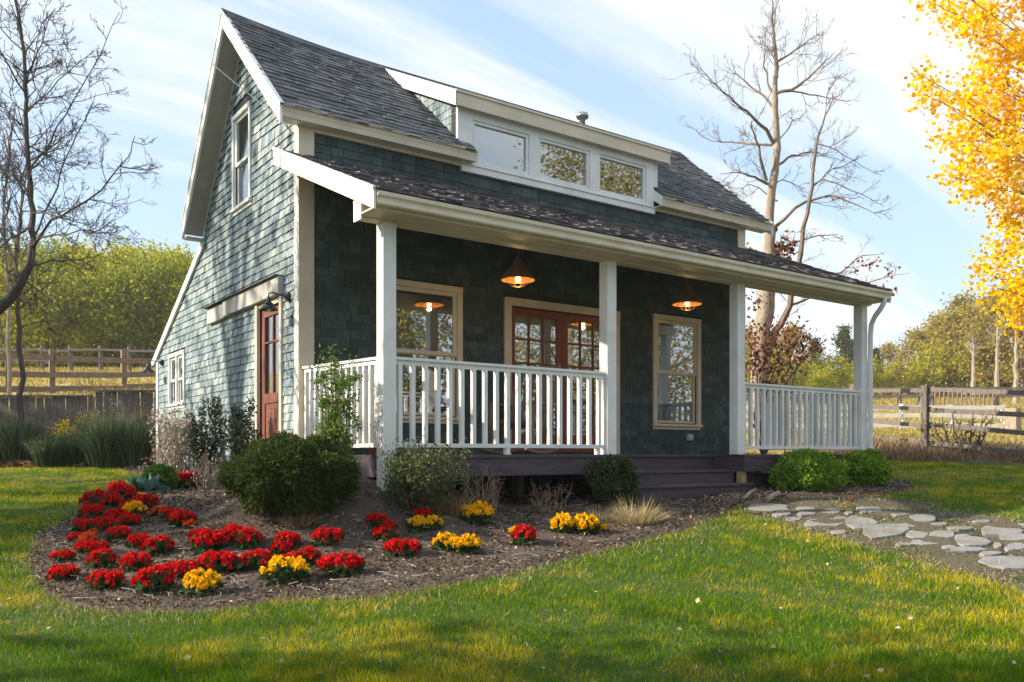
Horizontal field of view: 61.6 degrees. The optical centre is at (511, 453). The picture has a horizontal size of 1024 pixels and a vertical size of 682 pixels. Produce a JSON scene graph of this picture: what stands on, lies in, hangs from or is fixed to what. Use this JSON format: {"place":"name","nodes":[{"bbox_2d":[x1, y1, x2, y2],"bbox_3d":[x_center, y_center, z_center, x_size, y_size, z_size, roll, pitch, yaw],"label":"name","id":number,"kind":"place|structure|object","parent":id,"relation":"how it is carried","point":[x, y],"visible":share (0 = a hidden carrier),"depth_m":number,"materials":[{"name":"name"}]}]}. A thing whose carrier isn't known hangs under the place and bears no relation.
{"place":"outdoors","nodes":[
{"label":"outdoors","id":0,"kind":"place"},
{"bbox_2d":[0,323,1023,681],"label":"ground","id":1,"kind":"structure","parent":0,"point":[62,611],"depth_m":5.20,"materials":[{"name":"green plant"}]},
{"bbox_2d":[0,108,62,398],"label":"bare tree","id":2,"kind":"object","parent":1,"relation":"on","point":[5,195],"visible":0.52,"depth_m":19.48,"materials":[{"name":"brown plant"}]},
{"bbox_2d":[0,251,67,367],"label":"woodland tree","id":3,"kind":"object","parent":1,"relation":"on","point":[3,285],"visible":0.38,"depth_m":43.78,"materials":[{"name":"green plant"}]},
{"bbox_2d":[3,234,116,366],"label":"woodland tree","id":4,"kind":"object","parent":1,"relation":"on","point":[81,251],"visible":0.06,"depth_m":49.91,"materials":[{"name":"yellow plant"}]},
{"bbox_2d":[0,229,138,366],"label":"woodland tree","id":5,"kind":"object","parent":1,"relation":"on","point":[50,293],"visible":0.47,"depth_m":44.27,"materials":[{"name":"green plant"}]},
{"bbox_2d":[0,390,155,451],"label":"board fence","id":6,"kind":"object","parent":1,"relation":"on","point":[53,407],"visible":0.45,"depth_m":18.14,"materials":[{"name":"wood"}]},
{"bbox_2d":[0,349,155,393],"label":"rail fence","id":7,"kind":"object","parent":1,"relation":"on","point":[52,374],"visible":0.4,"depth_m":22.87,"materials":[{"name":"brown wood"}]},
{"bbox_2d":[0,355,155,402],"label":"hillside grass","id":8,"kind":"structure","parent":1,"relation":"on","point":[115,368],"depth_m":28.16,"materials":[{"name":"yellow plant"}]},
{"bbox_2d":[0,345,155,371],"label":"fence","id":9,"kind":"object","parent":1,"relation":"on","point":[69,350],"visible":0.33,"depth_m":35.88,"materials":[{"name":"brown wood"}]},
{"bbox_2d":[0,0,163,361],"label":"bare tree","id":10,"kind":"object","parent":1,"relation":"on","point":[9,298],"visible":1,"depth_m":8.98,"materials":[{"name":"brown plant"}]},
{"bbox_2d":[36,261,162,366],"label":"woodland tree","id":11,"kind":"object","parent":1,"relation":"on","point":[85,339],"visible":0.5,"depth_m":45.10,"materials":[{"name":"green plant"}]},
{"bbox_2d":[56,233,182,365],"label":"woodland tree","id":12,"kind":"object","parent":1,"relation":"on","point":[122,249],"visible":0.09,"depth_m":49.17,"materials":[{"name":"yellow plant"}]},
{"bbox_2d":[60,238,185,366],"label":"woodland tree","id":13,"kind":"object","parent":1,"relation":"on","point":[131,281],"visible":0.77,"depth_m":44.54,"materials":[{"name":"green plant"}]},
{"bbox_2d":[91,239,193,366],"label":"woodland tree","id":14,"kind":"object","parent":1,"relation":"on","point":[162,250],"visible":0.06,"depth_m":49.02,"materials":[{"name":"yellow plant"}]},
{"bbox_2d":[127,244,195,366],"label":"woodland tree","id":15,"kind":"object","parent":1,"relation":"on","point":[180,276],"visible":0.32,"depth_m":45.89,"materials":[{"name":"green plant"}]},
{"bbox_2d":[21,464,913,613],"bbox_3d":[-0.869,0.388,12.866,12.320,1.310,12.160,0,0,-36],"label":"flower bed soil","id":16,"kind":"structure","parent":1,"relation":"on","point":[369,502],"depth_m":7.18,"materials":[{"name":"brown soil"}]},
{"bbox_2d":[43,563,81,580],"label":"flower clump","id":17,"kind":"object","parent":16,"relation":"on","point":[60,571],"visible":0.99,"depth_m":6.01,"materials":[{"name":"red plant"}]},
{"bbox_2d":[78,488,112,509],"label":"flower clump","id":18,"kind":"object","parent":16,"relation":"on","point":[100,496],"visible":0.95,"depth_m":8.84,"materials":[{"name":"red plant"}]},
{"bbox_2d":[84,547,117,568],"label":"flower clump","id":19,"kind":"object","parent":16,"relation":"on","point":[107,556],"visible":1,"depth_m":6.42,"materials":[{"name":"red plant"}]},
{"bbox_2d":[84,568,127,590],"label":"flower clump","id":20,"kind":"object","parent":16,"relation":"on","point":[96,579],"visible":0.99,"depth_m":5.76,"materials":[{"name":"red plant"}]},
{"bbox_2d":[104,524,132,541],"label":"flower clump","id":21,"kind":"object","parent":16,"relation":"on","point":[116,532],"visible":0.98,"depth_m":7.31,"materials":[{"name":"red plant"}]},
{"bbox_2d":[96,406,155,465],"bbox_3d":[-6.744,-0.286,15.327,1.350,1.128,1.352,0,0,-36],"label":"lavender clump","id":22,"kind":"object","parent":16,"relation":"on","point":[136,447],"visible":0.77,"depth_m":15.13,"materials":[{"name":"plant"}]},
{"bbox_2d":[118,550,154,571],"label":"flower clump","id":23,"kind":"object","parent":16,"relation":"on","point":[131,560],"visible":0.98,"depth_m":6.27,"materials":[{"name":"red plant"}]},
{"bbox_2d":[124,474,173,492],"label":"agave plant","id":24,"kind":"object","parent":16,"relation":"on","point":[149,483],"visible":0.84,"depth_m":10.91,"materials":[{"name":"blue plant"}]},
{"bbox_2d":[128,563,176,595],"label":"flower clump","id":25,"kind":"object","parent":16,"relation":"on","point":[144,578],"visible":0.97,"depth_m":5.71,"materials":[{"name":"red plant"}]},
{"bbox_2d":[138,534,175,556],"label":"flower clump","id":26,"kind":"object","parent":16,"relation":"on","point":[155,543],"visible":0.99,"depth_m":6.85,"materials":[{"name":"red plant"}]},
{"bbox_2d":[140,463,181,488],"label":"leafy shrub","id":27,"kind":"object","parent":16,"relation":"on","point":[168,474],"visible":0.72,"depth_m":11.21,"materials":[{"name":"green plant"}]},
{"bbox_2d":[138,398,191,472],"bbox_3d":[-5.251,-0.195,13.378,0.977,1.373,1.042,0,0,26],"label":"dried hydrangea","id":28,"kind":"object","parent":16,"relation":"on","point":[173,444],"visible":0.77,"depth_m":13.22,"materials":[{"name":"beige plant"}]},
{"bbox_2d":[162,559,201,578],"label":"flower clump","id":29,"kind":"object","parent":16,"relation":"on","point":[182,567],"visible":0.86,"depth_m":6.06,"materials":[{"name":"red plant"}]},
{"bbox_2d":[167,509,196,527],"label":"flower clump","id":30,"kind":"object","parent":16,"relation":"on","point":[176,518],"visible":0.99,"depth_m":7.60,"materials":[{"name":"red plant"}]},
{"bbox_2d":[178,567,223,597],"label":"flower clump","id":31,"kind":"object","parent":16,"relation":"on","point":[200,581],"visible":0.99,"depth_m":5.62,"materials":[{"name":"yellow plant"}]},
{"bbox_2d":[184,395,225,482],"bbox_3d":[-4.248,-0.195,11.924,0.575,1.341,0.427,0,0,-16],"label":"shrub","id":32,"kind":"object","parent":16,"relation":"on","point":[196,430],"visible":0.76,"depth_m":11.87,"materials":[{"name":"green plant"}]},
{"bbox_2d":[186,450,224,489],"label":"dried hydrangea","id":33,"kind":"object","parent":16,"relation":"on","point":[206,483],"visible":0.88,"depth_m":11.20,"materials":[{"name":"beige plant"}]},
{"bbox_2d":[189,527,230,554],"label":"flower clump","id":34,"kind":"object","parent":16,"relation":"on","point":[217,539],"visible":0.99,"depth_m":6.79,"materials":[{"name":"red plant"}]},
{"bbox_2d":[195,549,239,573],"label":"flower clump","id":35,"kind":"object","parent":16,"relation":"on","point":[214,560],"visible":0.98,"depth_m":6.18,"materials":[{"name":"red plant"}]},
{"bbox_2d":[223,396,263,458],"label":"shrub","id":36,"kind":"object","parent":16,"relation":"on","point":[238,442],"visible":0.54,"depth_m":10.35,"materials":[{"name":"green plant"}]},
{"bbox_2d":[231,526,263,549],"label":"flower clump","id":37,"kind":"object","parent":16,"relation":"on","point":[245,536],"visible":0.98,"depth_m":6.86,"materials":[{"name":"red plant"}]},
{"bbox_2d":[235,548,273,571],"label":"flower clump","id":38,"kind":"object","parent":16,"relation":"on","point":[248,560],"visible":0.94,"depth_m":6.29,"materials":[{"name":"red plant"}]},
{"bbox_2d":[256,554,311,585],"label":"flower clump","id":39,"kind":"object","parent":16,"relation":"on","point":[280,567],"visible":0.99,"depth_m":5.91,"materials":[{"name":"yellow plant"}]},
{"bbox_2d":[214,428,361,518],"bbox_3d":[-1.934,0.168,7.484,1.258,0.786,1.167,0,0,-36],"label":"bush","id":40,"kind":"object","parent":16,"relation":"on","point":[285,472],"visible":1,"depth_m":7.14,"materials":[{"name":"green plant"}]},
{"bbox_2d":[310,526,345,545],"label":"flower clump","id":41,"kind":"object","parent":16,"relation":"on","point":[324,536],"visible":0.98,"depth_m":6.83,"materials":[{"name":"red plant"}]},
{"bbox_2d":[310,344,366,458],"bbox_3d":[-1.632,-0.336,8.091,0.540,1.391,0.598,0,0,12],"label":"climbing shrub","id":42,"kind":"object","parent":16,"relation":"on","point":[332,429],"visible":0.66,"depth_m":7.98,"materials":[{"name":"green plant"}]},
{"bbox_2d":[314,551,366,577],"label":"flower clump","id":43,"kind":"object","parent":16,"relation":"on","point":[345,563],"visible":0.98,"depth_m":6.07,"materials":[{"name":"red plant"}]},
{"bbox_2d":[382,538,422,556],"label":"flower clump","id":44,"kind":"object","parent":16,"relation":"on","point":[398,547],"visible":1,"depth_m":6.64,"materials":[{"name":"red plant"}]},
{"bbox_2d":[375,433,479,514],"bbox_3d":[-0.814,0.199,7.863,0.943,0.781,0.988,0,0,-36],"label":"loose shrub","id":45,"kind":"object","parent":16,"relation":"on","point":[417,483],"visible":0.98,"depth_m":7.67,"materials":[{"name":"green plant"}]},
{"bbox_2d":[430,531,460,551],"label":"flower clump","id":46,"kind":"object","parent":16,"relation":"on","point":[443,539],"visible":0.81,"depth_m":6.84,"materials":[{"name":"yellow plant"}]},
{"bbox_2d":[423,488,489,517],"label":"straw grass","id":47,"kind":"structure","parent":16,"relation":"on","point":[454,511],"depth_m":7.79,"materials":[{"name":"brown plant"}]},
{"bbox_2d":[448,533,482,554],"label":"flower clump","id":48,"kind":"object","parent":16,"relation":"on","point":[465,541],"visible":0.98,"depth_m":6.79,"materials":[{"name":"yellow plant"}]},
{"bbox_2d":[459,500,494,526],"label":"flower clump","id":49,"kind":"object","parent":16,"relation":"on","point":[473,513],"visible":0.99,"depth_m":7.68,"materials":[{"name":"yellow plant"}]},
{"bbox_2d":[459,453,508,513],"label":"bare twig shrub","id":50,"kind":"object","parent":16,"relation":"on","point":[491,495],"visible":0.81,"depth_m":8.44,"materials":[{"name":"brown plant"}]},
{"bbox_2d":[510,524,538,546],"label":"flower clump","id":51,"kind":"object","parent":16,"relation":"on","point":[521,533],"visible":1,"depth_m":7.12,"materials":[{"name":"red plant"}]},
{"bbox_2d":[526,478,572,513],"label":"bare twig shrub","id":52,"kind":"object","parent":16,"relation":"on","point":[547,494],"visible":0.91,"depth_m":8.71,"materials":[{"name":"brown plant"}]},
{"bbox_2d":[548,511,576,534],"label":"flower clump","id":53,"kind":"object","parent":16,"relation":"on","point":[563,521],"visible":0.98,"depth_m":7.54,"materials":[{"name":"yellow plant"}]},
{"bbox_2d":[572,512,600,535],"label":"flower clump","id":54,"kind":"object","parent":16,"relation":"on","point":[585,522],"visible":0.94,"depth_m":7.56,"materials":[{"name":"yellow plant"}]},
{"bbox_2d":[584,453,642,507],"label":"holly bush","id":55,"kind":"object","parent":16,"relation":"on","point":[610,484],"visible":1,"depth_m":9.22,"materials":[{"name":"green plant"}]},
{"bbox_2d":[596,494,679,525],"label":"straw grass","id":56,"kind":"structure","parent":16,"relation":"on","point":[640,516],"depth_m":8.05,"materials":[{"name":"beige plant"}]},
{"bbox_2d":[767,447,848,491],"bbox_3d":[3.832,0.232,11.164,0.931,0.644,0.973,0,0,-19],"label":"boxwood","id":57,"kind":"object","parent":16,"relation":"on","point":[809,469],"visible":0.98,"depth_m":10.83,"materials":[{"name":"green plant"}]},
{"bbox_2d":[838,447,894,485],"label":"boxwood","id":58,"kind":"object","parent":16,"relation":"on","point":[869,466],"visible":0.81,"depth_m":11.78,"materials":[{"name":"green plant"}]},
{"bbox_2d":[0,485,1023,626],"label":"dry fringe grass","id":59,"kind":"structure","parent":1,"relation":"on","point":[375,605],"depth_m":6.27,"materials":[{"name":"plant"}]},
{"bbox_2d":[0,488,1023,681],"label":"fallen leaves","id":60,"kind":"object","parent":1,"relation":"on","point":[832,665],"visible":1,"depth_m":4.59,"materials":[{"name":"plant"}]},
{"bbox_2d":[152,8,892,503],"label":"cottage","id":61,"kind":"structure","parent":1,"relation":"on","point":[386,224],"depth_m":11.05,"materials":[{"name":"paint"}]},
{"bbox_2d":[166,349,185,409],"bbox_3d":[-5.401,-1.185,13.928,0.155,0.910,0.990,0,0,-36],"label":"window","id":62,"kind":"structure","parent":61,"relation":"in","point":[179,386],"depth_m":13.91,"materials":[{"name":"white paint"}]},
{"bbox_2d":[230,100,251,216],"bbox_3d":[-3.524,-3.855,11.306,0.155,1.330,0.760,0,0,-36],"label":"window","id":63,"kind":"structure","parent":61,"relation":"in","point":[245,162],"depth_m":11.46,"materials":[{"name":"white paint"}]},
{"bbox_2d":[262,305,278,438],"bbox_3d":[-2.909,-0.870,10.485,0.040,1.840,0.740,0,0,-36],"label":"side door","id":64,"kind":"structure","parent":61,"relation":"in","point":[270,402],"depth_m":10.62,"materials":[{"name":"red wood"}]},
{"bbox_2d":[396,279,462,423],"bbox_3d":[-1.138,-1.245,10.637,1.215,1.740,0.155,0,0,-36],"label":"window","id":65,"kind":"structure","parent":61,"relation":"in","point":[429,316],"depth_m":10.77,"materials":[{"name":"paint"}]},
{"bbox_2d":[501,254,534,287],"bbox_3d":[0.072,-2.408,10.196,0.410,0.874,0.410,0,0,-36],"label":"pendant lamp","id":66,"kind":"object","parent":61,"relation":"hanging from","point":[517,272],"visible":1,"depth_m":10.12,"materials":[{"name":"metal"}]},
{"bbox_2d":[482,363,560,453],"bbox_3d":[0.146,-0.574,10.668,0.680,1.146,1.078,0,0,26],"label":"rocking chair","id":67,"kind":"object","parent":61,"relation":"on","point":[523,420],"visible":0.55,"depth_m":10.76,"materials":[{"name":"white wood"}]},
{"bbox_2d":[512,307,561,450],"bbox_3d":[0.310,-0.978,11.729,0.907,1.955,0.085,0,0,-36],"label":"door","id":68,"kind":"structure","parent":61,"relation":"in","point":[533,341],"depth_m":11.76,"materials":[{"name":"paint"}]},
{"bbox_2d":[562,313,598,451],"bbox_3d":[0.997,-0.978,12.212,1.043,1.955,0.133,0,0,-39],"label":"door","id":69,"kind":"structure","parent":61,"relation":"in","point":[580,339],"depth_m":12.19,"materials":[{"name":"paint"}]},
{"bbox_2d":[652,313,702,429],"bbox_3d":[2.527,-1.240,13.261,1.070,1.740,0.155,0,0,-36],"label":"window","id":70,"kind":"structure","parent":61,"relation":"in","point":[663,324],"depth_m":13.31,"materials":[{"name":"paint"}]},
{"bbox_2d":[672,282,701,310],"bbox_3d":[2.417,-2.408,11.851,0.410,0.874,0.410,0,0,-9],"label":"pendant lamp","id":71,"kind":"object","parent":61,"relation":"hanging from","point":[687,297],"visible":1,"depth_m":11.78,"materials":[{"name":"orange"}]},
{"bbox_2d":[663,0,906,445],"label":"bare tree","id":72,"kind":"object","parent":1,"relation":"on","point":[765,301],"visible":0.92,"depth_m":20.35,"materials":[{"name":"brown plant"}]},
{"bbox_2d":[745,314,826,453],"bbox_3d":[5.652,-1.499,18.225,1.947,3.214,2.452,0,0,20],"label":"oak sapling","id":73,"kind":"object","parent":1,"relation":"on","point":[769,354],"visible":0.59,"depth_m":18.07,"materials":[{"name":"brown plant"}]},
{"bbox_2d":[773,318,817,380],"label":"paddock tree","id":74,"kind":"object","parent":1,"relation":"on","point":[801,335],"visible":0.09,"depth_m":69.67,"materials":[{"name":"green plant"}]},
{"bbox_2d":[803,361,844,402],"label":"paddock tree","id":75,"kind":"object","parent":1,"relation":"on","point":[818,379],"visible":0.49,"depth_m":59.57,"materials":[{"name":"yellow plant"}]},
{"bbox_2d":[808,348,853,386],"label":"paddock tree","id":76,"kind":"object","parent":1,"relation":"on","point":[842,375],"visible":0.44,"depth_m":69.38,"materials":[{"name":"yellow plant"}]},
{"bbox_2d":[831,323,853,386],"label":"paddock tree","id":77,"kind":"object","parent":1,"relation":"on","point":[842,342],"visible":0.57,"depth_m":75.56,"materials":[{"name":"green plant"}]},
{"bbox_2d":[839,354,891,394],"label":"paddock tree","id":78,"kind":"object","parent":1,"relation":"on","point":[878,373],"visible":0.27,"depth_m":73.56,"materials":[{"name":"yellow plant"}]},
{"bbox_2d":[746,404,1005,430],"bbox_3d":[13.296,-1.193,31.993,10.241,1.316,0.211,0,0,0],"label":"white fence","id":79,"kind":"object","parent":1,"relation":"on","point":[901,415],"visible":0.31,"depth_m":31.89,"materials":[{"name":"paint"}]},
{"bbox_2d":[735,496,1023,593],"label":"path soil","id":80,"kind":"structure","parent":1,"relation":"on","point":[962,560],"depth_m":7.88,"materials":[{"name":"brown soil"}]},
{"bbox_2d":[863,524,909,538],"bbox_3d":[3.324,0.709,7.704,0.355,0.116,0.888,0,0,38],"label":"flagstone","id":81,"kind":"object","parent":80,"relation":"on","point":[886,530],"visible":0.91,"depth_m":7.66,"materials":[{"name":"grey stone"}]},
{"bbox_2d":[978,555,1023,569],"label":"flagstone","id":82,"kind":"object","parent":80,"relation":"on","point":[1012,562],"visible":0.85,"depth_m":6.54,"materials":[{"name":"grey stone"}]},
{"bbox_2d":[791,384,1023,454],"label":"rail fence","id":83,"kind":"object","parent":1,"relation":"on","point":[925,409],"visible":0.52,"depth_m":19.66,"materials":[{"name":"wood"}]},
{"bbox_2d":[796,444,1023,462],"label":"brush bank soil","id":84,"kind":"structure","parent":1,"relation":"on","point":[975,461],"depth_m":17.21,"materials":[{"name":"brown soil"}]},
{"bbox_2d":[796,431,1023,462],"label":"dry brush","id":85,"kind":"object","parent":84,"relation":"on","point":[888,449],"visible":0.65,"depth_m":18.07,"materials":[{"name":"brown plant"}]},
{"bbox_2d":[926,408,996,452],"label":"bare shrub","id":86,"kind":"object","parent":84,"relation":"on","point":[963,439],"visible":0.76,"depth_m":19.11,"materials":[{"name":"brown plant"}]},
{"bbox_2d":[802,387,1023,405],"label":"dark fence","id":87,"kind":"object","parent":1,"relation":"on","point":[933,396],"visible":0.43,"depth_m":49.85,"materials":[{"name":"brown wood"}]},
{"bbox_2d":[888,325,938,394],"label":"paddock tree","id":88,"kind":"object","parent":1,"relation":"on","point":[917,334],"visible":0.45,"depth_m":79.85,"materials":[{"name":"green plant"}]},
{"bbox_2d":[898,338,963,394],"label":"paddock tree","id":89,"kind":"object","parent":1,"relation":"on","point":[917,374],"visible":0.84,"depth_m":75.44,"materials":[{"name":"green plant"}]},
{"bbox_2d":[918,304,988,394],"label":"paddock tree","id":90,"kind":"object","parent":1,"relation":"on","point":[955,320],"visible":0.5,"depth_m":75.56,"materials":[{"name":"green plant"}]},
{"bbox_2d":[903,0,1023,339],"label":"golden tree","id":91,"kind":"object","parent":1,"relation":"on","point":[998,152],"visible":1,"depth_m":15.56,"materials":[{"name":"yellow plant"}]},
{"bbox_2d":[943,329,1013,394],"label":"paddock tree","id":92,"kind":"object","parent":1,"relation":"on","point":[958,364],"visible":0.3,"depth_m":73.28,"materials":[{"name":"green plant"}]},
{"bbox_2d":[944,295,1023,386],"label":"paddock tree","id":93,"kind":"object","parent":1,"relation":"on","point":[981,375],"visible":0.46,"depth_m":71.95,"materials":[{"name":"green plant"}]},
{"bbox_2d":[984,315,1008,401],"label":"bare trunk tree","id":94,"kind":"object","parent":1,"relation":"on","point":[996,374],"visible":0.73,"depth_m":59.96,"materials":[{"name":"beige plant"}]},
{"bbox_2d":[982,294,1023,397],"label":"paddock tree","id":95,"kind":"object","parent":1,"relation":"on","point":[1008,370],"visible":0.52,"depth_m":69.73,"materials":[{"name":"green plant"}]},
{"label":"planting bed soil","id":96,"kind":"structure","parent":1,"relation":"on","visible":0},
{"bbox_2d":[0,411,63,463],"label":"lavender clump","id":97,"kind":"object","parent":96,"relation":"on","point":[11,445],"visible":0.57,"depth_m":15.83,"materials":[{"name":"plant"}]},
{"bbox_2d":[0,144,87,429],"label":"bare tree","id":98,"kind":"object","parent":96,"relation":"on","point":[19,398],"visible":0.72,"depth_m":17.57,"materials":[{"name":"brown plant"}]},
{"bbox_2d":[20,433,70,468],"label":"lavender clump","id":99,"kind":"object","parent":96,"relation":"on","point":[45,454],"visible":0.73,"depth_m":15.10,"materials":[{"name":"plant"}]},
{"bbox_2d":[39,427,85,466],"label":"lavender clump","id":100,"kind":"object","parent":96,"relation":"on","point":[73,454],"visible":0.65,"depth_m":15.33,"materials":[{"name":"plant"}]},
{"bbox_2d":[0,448,155,467],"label":"leaf litter","id":101,"kind":"object","parent":96,"relation":"on","point":[19,463],"visible":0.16,"depth_m":15.46,"materials":[{"name":"plant"}]},
{"bbox_2d":[58,399,149,468],"bbox_3d":[-7.229,-0.357,15.229,1.576,1.266,1.558,0,0,31],"label":"lavender clump","id":102,"kind":"object","parent":96,"relation":"on","point":[99,448],"visible":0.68,"depth_m":14.95,"materials":[{"name":"plant"}]},
{"bbox_2d":[0,0,1023,370],"label":"sky","id":103,"kind":"structure","parent":0,"point":[607,60],"materials":[{"name":"blue"}]},
{"bbox_2d":[745,396,1023,454],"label":"paddock grass","id":104,"kind":"structure","parent":0,"point":[915,433],"depth_m":36.42,"materials":[{"name":"plant"}]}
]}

